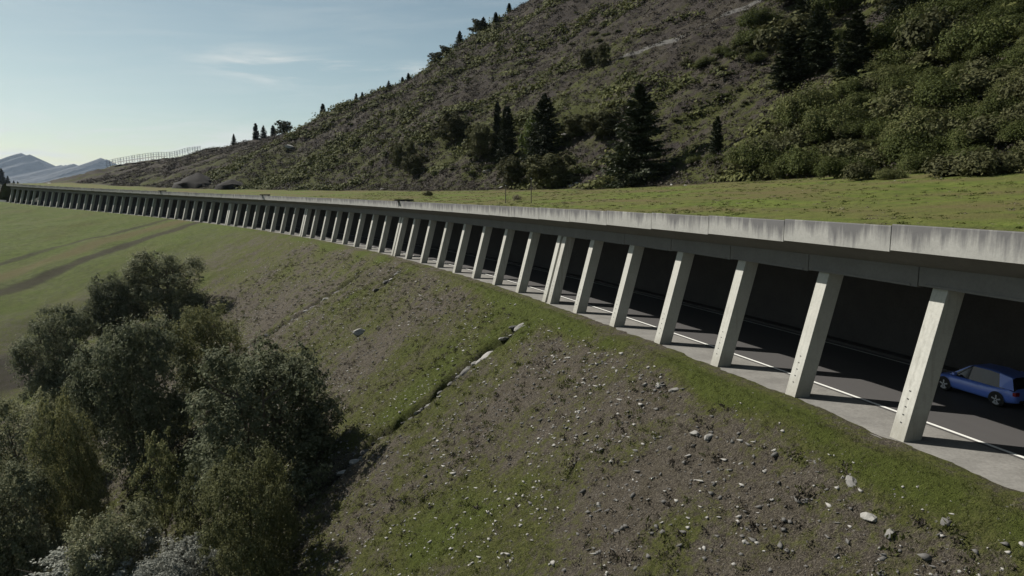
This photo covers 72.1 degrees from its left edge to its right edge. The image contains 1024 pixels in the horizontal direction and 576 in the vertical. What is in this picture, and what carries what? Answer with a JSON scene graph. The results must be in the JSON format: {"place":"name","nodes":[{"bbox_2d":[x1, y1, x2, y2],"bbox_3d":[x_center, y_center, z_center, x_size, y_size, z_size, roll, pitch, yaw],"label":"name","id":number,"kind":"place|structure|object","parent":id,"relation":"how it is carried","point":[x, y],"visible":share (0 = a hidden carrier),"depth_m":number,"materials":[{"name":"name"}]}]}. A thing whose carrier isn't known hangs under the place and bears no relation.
{"place":"outdoors","nodes":[
{"label":"outdoors","id":0,"kind":"place"},
{"bbox_2d":[0,153,116,183],"bbox_3d":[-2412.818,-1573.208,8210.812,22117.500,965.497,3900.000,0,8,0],"label":"mountains","id":1,"kind":"structure","parent":0,"point":[20,168],"depth_m":8447.08,"materials":[{"name":"stone"}]},
{"bbox_2d":[0,0,528,165],"label":"sky","id":2,"kind":"structure","parent":0,"point":[82,81],"materials":[{"name":"blue"}]},
{"bbox_2d":[0,202,1023,575],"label":"embankment","id":3,"kind":"structure","parent":0,"point":[54,256],"depth_m":38.36,"materials":[{"name":"plant"}]},
{"bbox_2d":[0,457,72,575],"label":"alder tree","id":4,"kind":"object","parent":3,"relation":"on","point":[23,537],"visible":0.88,"depth_m":60.50,"materials":[{"name":"green plant"}]},
{"bbox_2d":[0,386,90,515],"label":"alder tree","id":5,"kind":"object","parent":3,"relation":"on","point":[27,420],"visible":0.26,"depth_m":74.72,"materials":[{"name":"green plant"}]},
{"bbox_2d":[2,301,103,408],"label":"alder tree","id":6,"kind":"object","parent":3,"relation":"on","point":[54,342],"visible":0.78,"depth_m":93.65,"materials":[{"name":"green plant"}]},
{"bbox_2d":[21,383,115,548],"bbox_3d":[-40.906,17.340,65.085,6.977,17.376,6.857,-6,10,-38],"label":"birch tree","id":7,"kind":"object","parent":3,"relation":"on","point":[73,467],"visible":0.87,"depth_m":63.85,"materials":[{"name":"green plant"}]},
{"bbox_2d":[17,523,191,575],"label":"willow shrub","id":8,"kind":"object","parent":3,"relation":"on","point":[60,568],"visible":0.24,"depth_m":46.68,"materials":[{"name":"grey plant"}]},
{"bbox_2d":[61,492,163,575],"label":"alder tree","id":9,"kind":"object","parent":3,"relation":"on","point":[107,538],"visible":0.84,"depth_m":45.81,"materials":[{"name":"green plant"}]},
{"bbox_2d":[75,269,150,338],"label":"alder tree","id":10,"kind":"object","parent":3,"relation":"on","point":[107,292],"visible":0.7,"depth_m":106.05,"materials":[{"name":"green plant"}]},
{"bbox_2d":[55,314,199,485],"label":"alder tree","id":11,"kind":"object","parent":3,"relation":"on","point":[130,347],"visible":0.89,"depth_m":68.21,"materials":[{"name":"green plant"}]},
{"bbox_2d":[128,425,196,545],"bbox_3d":[-27.416,16.444,55.911,4.691,11.369,5.288,2,8,13],"label":"birch tree","id":12,"kind":"object","parent":3,"relation":"on","point":[168,505],"visible":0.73,"depth_m":54.66,"materials":[{"name":"green plant"}]},
{"bbox_2d":[121,248,212,321],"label":"alder tree","id":13,"kind":"object","parent":3,"relation":"on","point":[166,272],"visible":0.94,"depth_m":109.64,"materials":[{"name":"green plant"}]},
{"bbox_2d":[132,531,236,575],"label":"willow shrub","id":14,"kind":"object","parent":3,"relation":"on","point":[189,559],"visible":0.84,"depth_m":41.95,"materials":[{"name":"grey plant"}]},
{"bbox_2d":[173,460,222,556],"bbox_3d":[-22.785,16.563,50.871,3.593,8.166,4.050,-4,9,-28],"label":"birch tree","id":15,"kind":"object","parent":3,"relation":"on","point":[182,503],"visible":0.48,"depth_m":50.89,"materials":[{"name":"green plant"}]},
{"bbox_2d":[163,297,248,398],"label":"alder tree","id":16,"kind":"object","parent":3,"relation":"on","point":[198,321],"visible":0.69,"depth_m":77.53,"materials":[{"name":"green plant"}]},
{"bbox_2d":[193,437,305,575],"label":"birch tree","id":17,"kind":"object","parent":3,"relation":"on","point":[248,552],"visible":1,"depth_m":40.00,"materials":[{"name":"green plant"}]},
{"bbox_2d":[175,329,347,518],"bbox_3d":[-17.854,9.983,51.329,11.339,13.972,12.119,0,8,-3],"label":"alder tree","id":18,"kind":"object","parent":3,"relation":"on","point":[306,426],"visible":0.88,"depth_m":49.23,"materials":[{"name":"green plant"}]},
{"bbox_2d":[6,184,1023,441],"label":"avalanche gallery","id":19,"kind":"object","parent":3,"relation":"on","point":[930,304],"visible":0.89,"depth_m":39.18,"materials":[{"name":"concrete"}]},
{"bbox_2d":[69,245,1017,575],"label":"dry tussocks","id":20,"kind":"object","parent":3,"relation":"on","point":[753,525],"visible":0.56,"depth_m":37.98,"materials":[{"name":"plant"}]},
{"bbox_2d":[66,244,1022,575],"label":"tussocks","id":21,"kind":"object","parent":3,"relation":"on","point":[654,382],"visible":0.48,"depth_m":42.24,"materials":[{"name":"green plant"}]},
{"bbox_2d":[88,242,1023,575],"bbox_3d":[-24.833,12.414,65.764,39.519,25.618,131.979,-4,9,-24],"label":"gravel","id":22,"kind":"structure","parent":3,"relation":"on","point":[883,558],"depth_m":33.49,"materials":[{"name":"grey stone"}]},
{"bbox_2d":[110,258,1023,575],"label":"grass","id":23,"kind":"structure","parent":3,"relation":"on","point":[765,422],"depth_m":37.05,"materials":[{"name":"green plant"}]},
{"bbox_2d":[0,168,1023,231],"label":"meadow","id":24,"kind":"structure","parent":0,"point":[951,207],"depth_m":41.65,"materials":[{"name":"green plant"}]},
{"bbox_2d":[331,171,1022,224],"bbox_3d":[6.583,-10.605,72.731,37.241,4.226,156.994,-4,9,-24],"label":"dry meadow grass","id":25,"kind":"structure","parent":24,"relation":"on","point":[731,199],"depth_m":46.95,"materials":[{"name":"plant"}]},
{"bbox_2d":[809,151,879,179],"bbox_3d":[26.579,-9.813,56.447,4.819,2.444,4.101,-4,9,-29],"label":"shrub","id":26,"kind":"object","parent":24,"relation":"on","point":[834,167],"visible":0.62,"depth_m":55.95,"materials":[{"name":"green plant"}]},
{"bbox_2d":[839,159,878,179],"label":"shrub","id":27,"kind":"object","parent":24,"relation":"on","point":[859,169],"visible":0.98,"depth_m":50.83,"materials":[{"name":"green plant"}]},
{"bbox_2d":[870,165,908,178],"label":"shrub","id":28,"kind":"object","parent":24,"relation":"on","point":[888,174],"visible":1,"depth_m":48.46,"materials":[{"name":"green plant"}]},
{"bbox_2d":[893,146,937,172],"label":"shrub","id":29,"kind":"object","parent":24,"relation":"on","point":[909,162],"visible":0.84,"depth_m":51.15,"materials":[{"name":"green plant"}]},
{"bbox_2d":[915,146,1019,177],"bbox_3d":[27.962,-7.767,43.631,4.735,1.978,5.576,-6,10,-35],"label":"shrub","id":30,"kind":"object","parent":24,"relation":"on","point":[943,167],"visible":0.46,"depth_m":43.67,"materials":[{"name":"green plant"}]},
{"bbox_2d":[954,148,1023,175],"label":"shrub","id":31,"kind":"object","parent":24,"relation":"on","point":[986,162],"visible":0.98,"depth_m":40.79,"materials":[{"name":"green plant"}]},
{"bbox_2d":[8,202,1023,491],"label":"road shoulder","id":32,"kind":"object","parent":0,"point":[996,466],"visible":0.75,"depth_m":28.12},
{"bbox_2d":[12,201,1023,459],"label":"road","id":33,"kind":"structure","parent":0,"point":[878,379],"depth_m":35.96,"materials":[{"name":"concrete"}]},
{"bbox_2d":[35,204,1023,457],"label":"edge line","id":34,"kind":"object","parent":33,"relation":"on","point":[775,368],"visible":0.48,"depth_m":30.21,"materials":[{"name":"paint"}]},
{"bbox_2d":[938,363,1023,406],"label":"car","id":35,"kind":"object","parent":33,"relation":"on","point":[997,385],"visible":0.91,"depth_m":28.15,"materials":[{"name":"blue metal"}]},
{"bbox_2d":[43,0,1023,190],"bbox_3d":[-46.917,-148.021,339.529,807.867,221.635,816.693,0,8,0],"label":"hillside","id":36,"kind":"structure","parent":0,"point":[672,6],"depth_m":145.50,"materials":[{"name":"green plant"}]},
{"bbox_2d":[172,173,212,188],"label":"boulder","id":37,"kind":"object","parent":36,"relation":"on","point":[196,181],"visible":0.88,"depth_m":226.39,"materials":[{"name":"grey stone"}]},
{"bbox_2d":[388,142,405,166],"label":"leafy bush","id":38,"kind":"object","parent":36,"relation":"on","point":[398,152],"visible":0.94,"depth_m":168.55,"materials":[{"name":"green plant"}]},
{"bbox_2d":[401,153,428,175],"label":"leafy bush","id":39,"kind":"object","parent":36,"relation":"on","point":[413,163],"visible":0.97,"depth_m":159.96,"materials":[{"name":"green plant"}]},
{"bbox_2d":[431,110,469,140],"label":"leafy bush","id":40,"kind":"object","parent":36,"relation":"on","point":[450,124],"visible":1,"depth_m":162.72,"materials":[{"name":"green plant"}]},
{"bbox_2d":[462,122,499,156],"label":"leafy bush","id":41,"kind":"object","parent":36,"relation":"on","point":[478,134],"visible":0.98,"depth_m":141.92,"materials":[{"name":"green plant"}]},
{"bbox_2d":[491,101,501,156],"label":"spruce tree","id":42,"kind":"object","parent":36,"relation":"on","point":[496,125],"visible":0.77,"depth_m":141.50,"materials":[{"name":"green plant"}]},
{"bbox_2d":[495,106,517,159],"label":"spruce tree","id":43,"kind":"object","parent":36,"relation":"on","point":[508,147],"visible":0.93,"depth_m":135.92,"materials":[{"name":"green plant"}]},
{"bbox_2d":[496,154,527,188],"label":"leafy bush","id":44,"kind":"object","parent":36,"relation":"on","point":[511,168],"visible":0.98,"depth_m":119.84,"materials":[{"name":"green plant"}]},
{"bbox_2d":[516,115,538,153],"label":"leafy bush","id":45,"kind":"object","parent":36,"relation":"on","point":[528,129],"visible":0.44,"depth_m":129.67,"materials":[{"name":"green plant"}]},
{"bbox_2d":[518,93,565,162],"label":"spruce tree","id":46,"kind":"object","parent":36,"relation":"on","point":[545,113],"visible":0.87,"depth_m":126.06,"materials":[{"name":"green plant"}]},
{"bbox_2d":[76,0,1021,190],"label":"heath","id":47,"kind":"object","parent":36,"relation":"on","point":[123,182],"visible":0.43,"depth_m":159.42,"materials":[{"name":"green plant"}]},
{"bbox_2d":[524,150,580,187],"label":"leafy bush","id":48,"kind":"object","parent":36,"relation":"on","point":[554,167],"visible":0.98,"depth_m":109.37,"materials":[{"name":"green plant"}]},
{"bbox_2d":[555,114,584,136],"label":"leafy bush","id":49,"kind":"object","parent":36,"relation":"on","point":[572,123],"visible":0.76,"depth_m":121.38,"materials":[{"name":"green plant"}]},
{"bbox_2d":[591,41,611,66],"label":"leafy bush","id":50,"kind":"object","parent":36,"relation":"on","point":[602,58],"visible":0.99,"depth_m":141.11,"materials":[{"name":"green plant"}]},
{"bbox_2d":[580,107,625,137],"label":"leafy bush","id":51,"kind":"object","parent":36,"relation":"on","point":[601,122],"visible":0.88,"depth_m":114.12,"materials":[{"name":"green plant"}]},
{"bbox_2d":[204,0,1023,190],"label":"undergrowth","id":52,"kind":"object","parent":36,"relation":"on","point":[737,175],"visible":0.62,"depth_m":175.35,"materials":[{"name":"green plant"}]},
{"bbox_2d":[597,83,676,188],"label":"spruce tree","id":53,"kind":"object","parent":36,"relation":"on","point":[637,147],"visible":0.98,"depth_m":93.69,"materials":[{"name":"green plant"}]},
{"bbox_2d":[708,116,723,154],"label":"spruce tree","id":54,"kind":"object","parent":36,"relation":"on","point":[715,139],"visible":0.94,"depth_m":86.46,"materials":[{"name":"green plant"}]},
{"bbox_2d":[726,24,776,46],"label":"shrub","id":55,"kind":"object","parent":36,"relation":"on","point":[744,38],"visible":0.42,"depth_m":108.89,"materials":[{"name":"green plant"}]},
{"bbox_2d":[722,137,784,168],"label":"shrub","id":56,"kind":"object","parent":36,"relation":"on","point":[739,154],"visible":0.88,"depth_m":74.51,"materials":[{"name":"green plant"}]},
{"bbox_2d":[734,4,787,29],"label":"shrub","id":57,"kind":"object","parent":36,"relation":"on","point":[751,19],"visible":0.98,"depth_m":111.44,"materials":[{"name":"green plant"}]},
{"bbox_2d":[743,131,793,166],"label":"shrub","id":58,"kind":"object","parent":36,"relation":"on","point":[768,142],"visible":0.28,"depth_m":74.21,"materials":[{"name":"green plant"}]},
{"bbox_2d":[755,155,793,178],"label":"shrub","id":59,"kind":"object","parent":36,"relation":"on","point":[766,168],"visible":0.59,"depth_m":71.43,"materials":[{"name":"green plant"}]},
{"bbox_2d":[765,30,807,90],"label":"spruce tree","id":60,"kind":"object","parent":36,"relation":"on","point":[784,73],"visible":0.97,"depth_m":88.59,"materials":[{"name":"green plant"}]},
{"bbox_2d":[764,134,811,153],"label":"shrub","id":61,"kind":"object","parent":36,"relation":"on","point":[789,143],"visible":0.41,"depth_m":73.14,"materials":[{"name":"green plant"}]},
{"bbox_2d":[749,4,838,50],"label":"shrub","id":62,"kind":"object","parent":36,"relation":"on","point":[790,24],"visible":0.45,"depth_m":99.34,"materials":[{"name":"green plant"}]},
{"bbox_2d":[767,99,822,127],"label":"shrub","id":63,"kind":"object","parent":36,"relation":"on","point":[789,117],"visible":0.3,"depth_m":75.83,"materials":[{"name":"green plant"}]},
{"bbox_2d":[771,140,834,176],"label":"shrub","id":64,"kind":"object","parent":36,"relation":"on","point":[794,160],"visible":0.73,"depth_m":68.13,"materials":[{"name":"green plant"}]},
{"bbox_2d":[769,79,838,116],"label":"shrub","id":65,"kind":"object","parent":36,"relation":"on","point":[812,93],"visible":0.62,"depth_m":75.44,"materials":[{"name":"green plant"}]},
{"bbox_2d":[798,5,837,73],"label":"spruce tree","id":66,"kind":"object","parent":36,"relation":"on","point":[817,44],"visible":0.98,"depth_m":86.35,"materials":[{"name":"green plant"}]},
{"bbox_2d":[802,122,837,144],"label":"shrub","id":67,"kind":"object","parent":36,"relation":"on","point":[818,136],"visible":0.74,"depth_m":71.75,"materials":[{"name":"green plant"}]},
{"bbox_2d":[793,95,873,137],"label":"shrub","id":68,"kind":"object","parent":36,"relation":"on","point":[832,118],"visible":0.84,"depth_m":70.61,"materials":[{"name":"green plant"}]},
{"bbox_2d":[807,0,864,14],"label":"shrub","id":69,"kind":"object","parent":36,"relation":"on","point":[831,5],"visible":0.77,"depth_m":100.58,"materials":[{"name":"green plant"}]},
{"bbox_2d":[829,75,868,97],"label":"shrub","id":70,"kind":"object","parent":36,"relation":"on","point":[845,88],"visible":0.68,"depth_m":74.20,"materials":[{"name":"green plant"}]},
{"bbox_2d":[824,135,875,162],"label":"shrub","id":71,"kind":"object","parent":36,"relation":"on","point":[848,150],"visible":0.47,"depth_m":63.93,"materials":[{"name":"green plant"}]},
{"bbox_2d":[832,10,874,80],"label":"spruce tree","id":72,"kind":"object","parent":36,"relation":"on","point":[856,50],"visible":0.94,"depth_m":78.12,"materials":[{"name":"green plant"}]},
{"bbox_2d":[835,117,889,136],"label":"shrub","id":73,"kind":"object","parent":36,"relation":"on","point":[858,127],"visible":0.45,"depth_m":67.97,"materials":[{"name":"green plant"}]},
{"bbox_2d":[843,90,883,105],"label":"shrub","id":74,"kind":"object","parent":36,"relation":"on","point":[861,97],"visible":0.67,"depth_m":72.32,"materials":[{"name":"green plant"}]},
{"bbox_2d":[850,145,891,167],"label":"shrub","id":75,"kind":"object","parent":36,"relation":"on","point":[874,157],"visible":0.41,"depth_m":60.38,"materials":[{"name":"green plant"}]},
{"bbox_2d":[860,116,897,138],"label":"shrub","id":76,"kind":"object","parent":36,"relation":"on","point":[871,129],"visible":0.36,"depth_m":64.28,"materials":[{"name":"green plant"}]},
{"bbox_2d":[866,62,901,84],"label":"shrub","id":77,"kind":"object","parent":36,"relation":"on","point":[883,72],"visible":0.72,"depth_m":72.33,"materials":[{"name":"green plant"}]},
{"bbox_2d":[868,85,918,118],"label":"shrub","id":78,"kind":"object","parent":36,"relation":"on","point":[894,103],"visible":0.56,"depth_m":64.84,"materials":[{"name":"green plant"}]},
{"bbox_2d":[872,0,924,30],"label":"shrub","id":79,"kind":"object","parent":36,"relation":"on","point":[898,4],"visible":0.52,"depth_m":81.41,"materials":[{"name":"green plant"}]},
{"bbox_2d":[879,66,922,88],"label":"shrub","id":80,"kind":"object","parent":36,"relation":"on","point":[902,78],"visible":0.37,"depth_m":69.45,"materials":[{"name":"green plant"}]},
{"bbox_2d":[870,41,938,64],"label":"shrub","id":81,"kind":"object","parent":36,"relation":"on","point":[895,55],"visible":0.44,"depth_m":73.96,"materials":[{"name":"green plant"}]},
{"bbox_2d":[869,121,946,166],"bbox_3d":[32.868,-11.466,58.264,5.786,4.498,8.040,2,8,14],"label":"shrub","id":82,"kind":"object","parent":36,"relation":"on","point":[894,149],"visible":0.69,"depth_m":56.86,"materials":[{"name":"green plant"}]},
{"bbox_2d":[863,14,959,53],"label":"shrub","id":83,"kind":"object","parent":36,"relation":"on","point":[880,39],"visible":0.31,"depth_m":78.17,"materials":[{"name":"green plant"}]},
{"bbox_2d":[890,0,951,28],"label":"shrub","id":84,"kind":"object","parent":36,"relation":"on","point":[914,13],"visible":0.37,"depth_m":78.20,"materials":[{"name":"green plant"}]},
{"bbox_2d":[877,98,966,140],"bbox_3d":[35.499,-13.911,59.862,7.973,4.130,7.888,-1,8,-9],"label":"shrub","id":85,"kind":"object","parent":36,"relation":"on","point":[918,116],"visible":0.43,"depth_m":58.19,"materials":[{"name":"green plant"}]},
{"bbox_2d":[904,43,948,65],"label":"shrub","id":86,"kind":"object","parent":36,"relation":"on","point":[920,56],"visible":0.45,"depth_m":69.74,"materials":[{"name":"green plant"}]},
{"bbox_2d":[895,108,966,142],"bbox_3d":[35.309,-13.144,57.816,6.680,3.219,5.332,-2,8,-11],"label":"shrub","id":87,"kind":"object","parent":36,"relation":"on","point":[943,126],"visible":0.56,"depth_m":56.48,"materials":[{"name":"green plant"}]},
{"bbox_2d":[891,4,975,52],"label":"shrub","id":88,"kind":"object","parent":36,"relation":"on","point":[922,32],"visible":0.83,"depth_m":71.12,"materials":[{"name":"green plant"}]},
{"bbox_2d":[903,68,985,110],"bbox_3d":[38.357,-16.984,62.165,6.593,4.716,9.492,4,9,29],"label":"shrub","id":89,"kind":"object","parent":36,"relation":"on","point":[934,93],"visible":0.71,"depth_m":60.00,"materials":[{"name":"green plant"}]},
{"bbox_2d":[927,96,982,113],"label":"shrub","id":90,"kind":"object","parent":36,"relation":"on","point":[941,106],"visible":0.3,"depth_m":59.51,"materials":[{"name":"green plant"}]},
{"bbox_2d":[936,0,998,17],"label":"shrub","id":91,"kind":"object","parent":36,"relation":"on","point":[957,6],"visible":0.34,"depth_m":73.47,"materials":[{"name":"green plant"}]},
{"bbox_2d":[939,120,1002,147],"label":"shrub","id":92,"kind":"object","parent":36,"relation":"on","point":[957,139],"visible":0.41,"depth_m":52.32,"materials":[{"name":"green plant"}]},
{"bbox_2d":[947,100,1002,126],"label":"shrub","id":93,"kind":"object","parent":36,"relation":"on","point":[970,111],"visible":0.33,"depth_m":56.13,"materials":[{"name":"green plant"}]},
{"bbox_2d":[931,5,1023,61],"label":"shrub","id":94,"kind":"object","parent":36,"relation":"on","point":[986,34],"visible":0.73,"depth_m":64.35,"materials":[{"name":"green plant"}]},
{"bbox_2d":[960,53,1001,73],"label":"shrub","id":95,"kind":"object","parent":36,"relation":"on","point":[982,62],"visible":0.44,"depth_m":61.86,"materials":[{"name":"green plant"}]},
{"bbox_2d":[943,60,1021,93],"bbox_3d":[40.267,-17.792,60.145,6.348,2.995,6.076,4,9,26],"label":"shrub","id":96,"kind":"object","parent":36,"relation":"on","point":[964,82],"visible":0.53,"depth_m":58.93,"materials":[{"name":"green plant"}]},
{"bbox_2d":[959,0,1009,19],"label":"shrub","id":97,"kind":"object","parent":36,"relation":"on","point":[976,11],"visible":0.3,"depth_m":71.86,"materials":[{"name":"green plant"}]},
{"bbox_2d":[962,44,1011,60],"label":"shrub","id":98,"kind":"object","parent":36,"relation":"on","point":[984,51],"visible":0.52,"depth_m":63.14,"materials":[{"name":"green plant"}]},
{"bbox_2d":[953,109,1023,142],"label":"shrub","id":99,"kind":"object","parent":36,"relation":"on","point":[982,125],"visible":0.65,"depth_m":51.34,"materials":[{"name":"green plant"}]},
{"bbox_2d":[963,65,1018,100],"bbox_3d":[40.507,-17.062,59.208,5.044,2.708,5.428,-3,9,-20],"label":"shrub","id":100,"kind":"object","parent":36,"relation":"on","point":[1003,79],"visible":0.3,"depth_m":58.37,"materials":[{"name":"green plant"}]},
{"bbox_2d":[973,91,1023,114],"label":"shrub","id":101,"kind":"object","parent":36,"relation":"on","point":[992,102],"visible":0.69,"depth_m":53.98,"materials":[{"name":"green plant"}]},
{"bbox_2d":[989,0,1023,20],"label":"shrub","id":102,"kind":"object","parent":36,"relation":"on","point":[1019,9],"visible":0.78,"depth_m":66.00,"materials":[{"name":"green plant"}]},
{"bbox_2d":[994,117,1023,143],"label":"shrub","id":103,"kind":"object","parent":36,"relation":"on","point":[1010,134],"visible":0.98,"depth_m":48.70,"materials":[{"name":"green plant"}]},
{"bbox_2d":[997,71,1023,102],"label":"shrub","id":104,"kind":"object","parent":36,"relation":"on","point":[1016,88],"visible":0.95,"depth_m":53.14,"materials":[{"name":"green plant"}]},
{"bbox_2d":[1003,42,1023,67],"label":"shrub","id":105,"kind":"object","parent":36,"relation":"on","point":[1018,58],"visible":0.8,"depth_m":58.92,"materials":[{"name":"green plant"}]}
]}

